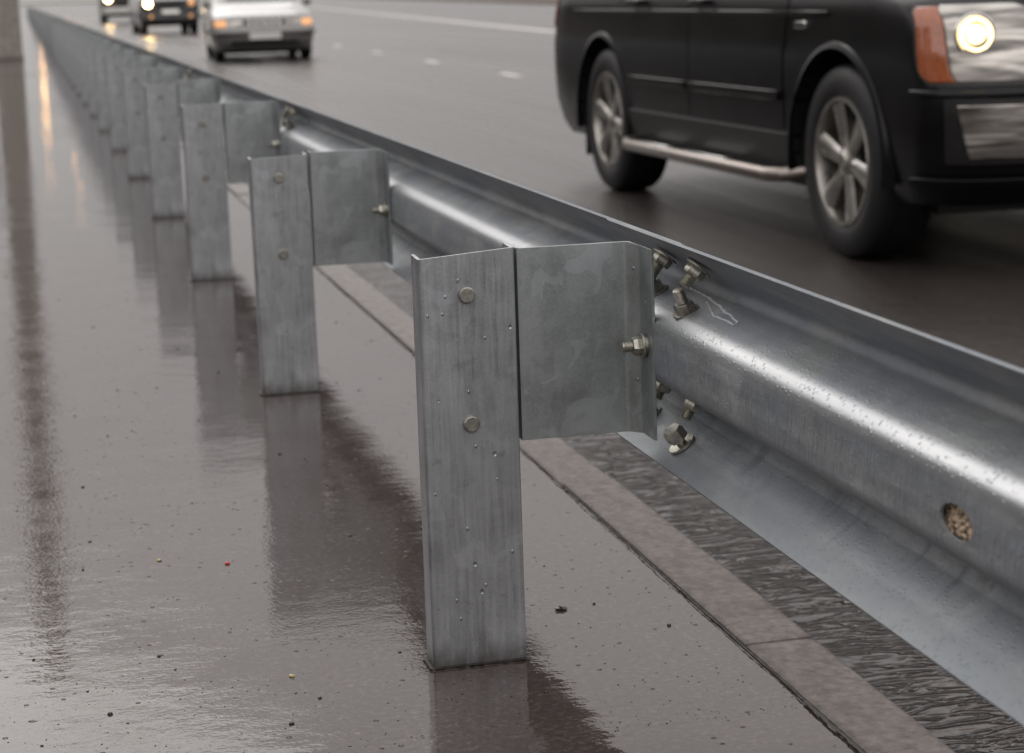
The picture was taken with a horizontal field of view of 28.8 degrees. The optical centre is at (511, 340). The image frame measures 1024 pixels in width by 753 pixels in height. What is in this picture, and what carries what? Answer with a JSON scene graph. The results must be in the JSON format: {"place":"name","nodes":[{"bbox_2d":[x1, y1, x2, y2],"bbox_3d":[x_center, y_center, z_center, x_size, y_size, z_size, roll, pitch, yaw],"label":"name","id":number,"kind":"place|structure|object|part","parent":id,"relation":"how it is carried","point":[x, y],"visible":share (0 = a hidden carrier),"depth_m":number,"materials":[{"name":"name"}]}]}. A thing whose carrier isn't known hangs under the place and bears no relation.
{"place":"outdoors","nodes":[
{"label":"outdoors","id":0,"kind":"place"},
{"bbox_2d":[19,0,97,3],"label":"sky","id":1,"kind":"structure","parent":0,"point":[20,1],"materials":[{"name":"grey"}]},
{"bbox_2d":[19,0,551,5],"bbox_3d":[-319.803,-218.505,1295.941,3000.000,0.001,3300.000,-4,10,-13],"label":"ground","id":2,"kind":"structure","parent":0,"point":[96,2],"depth_m":1359.59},
{"bbox_2d":[22,5,955,752],"bbox_3d":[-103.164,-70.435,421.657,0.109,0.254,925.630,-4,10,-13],"label":"kerb","id":3,"kind":"structure","parent":2,"relation":"on","point":[864,715],"depth_m":3.02,"materials":[{"name":"grey concrete"}]},
{"bbox_2d":[0,5,858,752],"bbox_3d":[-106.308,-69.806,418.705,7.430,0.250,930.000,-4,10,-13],"label":"sidewalk","id":4,"kind":"structure","parent":0,"point":[58,157],"depth_m":3.37,"materials":[{"name":"grey concrete"}]},
{"bbox_2d":[0,0,23,59],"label":"concrete pole","id":5,"kind":"object","parent":4,"relation":"on","point":[11,47],"visible":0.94,"depth_m":33.14,"materials":[{"name":"paint"}]},
{"bbox_2d":[259,390,320,394],"bbox_3d":[-0.523,0.118,4.698,0.147,0.001,0.060,-4,10,-13],"label":"post joint","id":6,"kind":"object","parent":4,"relation":"on","point":[260,392],"visible":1,"depth_m":4.67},
{"bbox_2d":[0,207,796,752],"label":"grit","id":7,"kind":"object","parent":4,"relation":"on","point":[300,583],"visible":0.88,"depth_m":2.92,"materials":[{"name":"black stone"}]},
{"bbox_2d":[421,656,529,668],"bbox_3d":[-0.050,0.443,2.782,0.146,0.001,0.061,-4,10,-13],"label":"post joint","id":8,"kind":"object","parent":4,"relation":"on","point":[425,658],"visible":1,"depth_m":2.76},
{"bbox_2d":[27,7,1023,726],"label":"guardrail","id":9,"kind":"object","parent":4,"relation":"on","point":[869,463],"visible":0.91,"depth_m":2.70,"materials":[{"name":"metal"}]},
{"bbox_2d":[229,189,864,752],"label":"pavement joint","id":10,"kind":"object","parent":4,"relation":"on","point":[675,585],"visible":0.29,"depth_m":2.87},
{"bbox_2d":[555,606,566,610],"bbox_3d":[0.074,0.403,2.991,0.018,0.007,0.013,-4,10,-13],"label":"pebble","id":11,"kind":"object","parent":4,"relation":"on","point":[560,608],"visible":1,"depth_m":2.99,"materials":[{"name":"grey stone"}]},
{"bbox_2d":[423,0,557,4],"bbox_3d":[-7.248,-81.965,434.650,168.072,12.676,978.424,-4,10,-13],"label":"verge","id":12,"kind":"structure","parent":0,"point":[553,2],"depth_m":133.73,"materials":[{"name":"grey"}]},
{"bbox_2d":[24,0,1023,752],"bbox_3d":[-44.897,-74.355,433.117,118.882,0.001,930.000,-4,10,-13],"label":"road","id":13,"kind":"structure","parent":0,"point":[956,278],"depth_m":9.20,"materials":[{"name":"grey asphalt"}]},
{"bbox_2d":[98,0,128,23],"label":"van","id":14,"kind":"object","parent":13,"relation":"on","point":[113,8],"visible":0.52,"depth_m":91.68,"materials":[{"name":"paint"}]},
{"bbox_2d":[129,0,200,34],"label":"off roader","id":15,"kind":"object","parent":13,"relation":"on","point":[144,15],"visible":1,"depth_m":60.70,"materials":[{"name":"paint"}]},
{"bbox_2d":[202,0,314,61],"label":"sedan","id":16,"kind":"object","parent":13,"relation":"on","point":[249,26],"visible":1,"depth_m":32.97,"materials":[{"name":"silver metal"}]},
{"bbox_3d":[-5.440,-5.638,35.461,0.062,0.600,0.789,-4,10,-11],"label":"door","id":17,"kind":"part","parent":16,"relation":"part of","materials":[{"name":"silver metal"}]},
{"bbox_3d":[-5.239,-5.470,34.476,0.068,0.600,1.230,-4,10,-11],"label":"door","id":18,"kind":"part","parent":16,"relation":"part of","materials":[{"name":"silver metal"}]},
{"bbox_2d":[333,45,519,76],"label":"lane marking","id":19,"kind":"object","parent":13,"relation":"on","point":[441,62],"visible":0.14,"depth_m":29.59,"materials":[{"name":"paint"}]},
{"bbox_2d":[307,6,554,32],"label":"edge marking","id":20,"kind":"object","parent":13,"relation":"on","point":[454,21],"visible":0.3,"depth_m":63.68,"materials":[{"name":"paint"}]},
{"bbox_2d":[554,0,1023,257],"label":"suv","id":21,"kind":"object","parent":13,"relation":"on","point":[877,128],"visible":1,"depth_m":7.79,"materials":[{"name":"black paint"}]},
{"bbox_3d":[0.682,-1.437,9.659,0.068,0.615,1.170,-4,10,-14],"label":"door","id":22,"kind":"part","parent":21,"relation":"part of","materials":[{"name":"black paint"}]},
{"bbox_3d":[0.981,-1.252,8.559,0.073,0.615,1.120,-4,10,-14],"label":"door","id":23,"kind":"part","parent":21,"relation":"part of","materials":[{"name":"black paint"}]}
]}

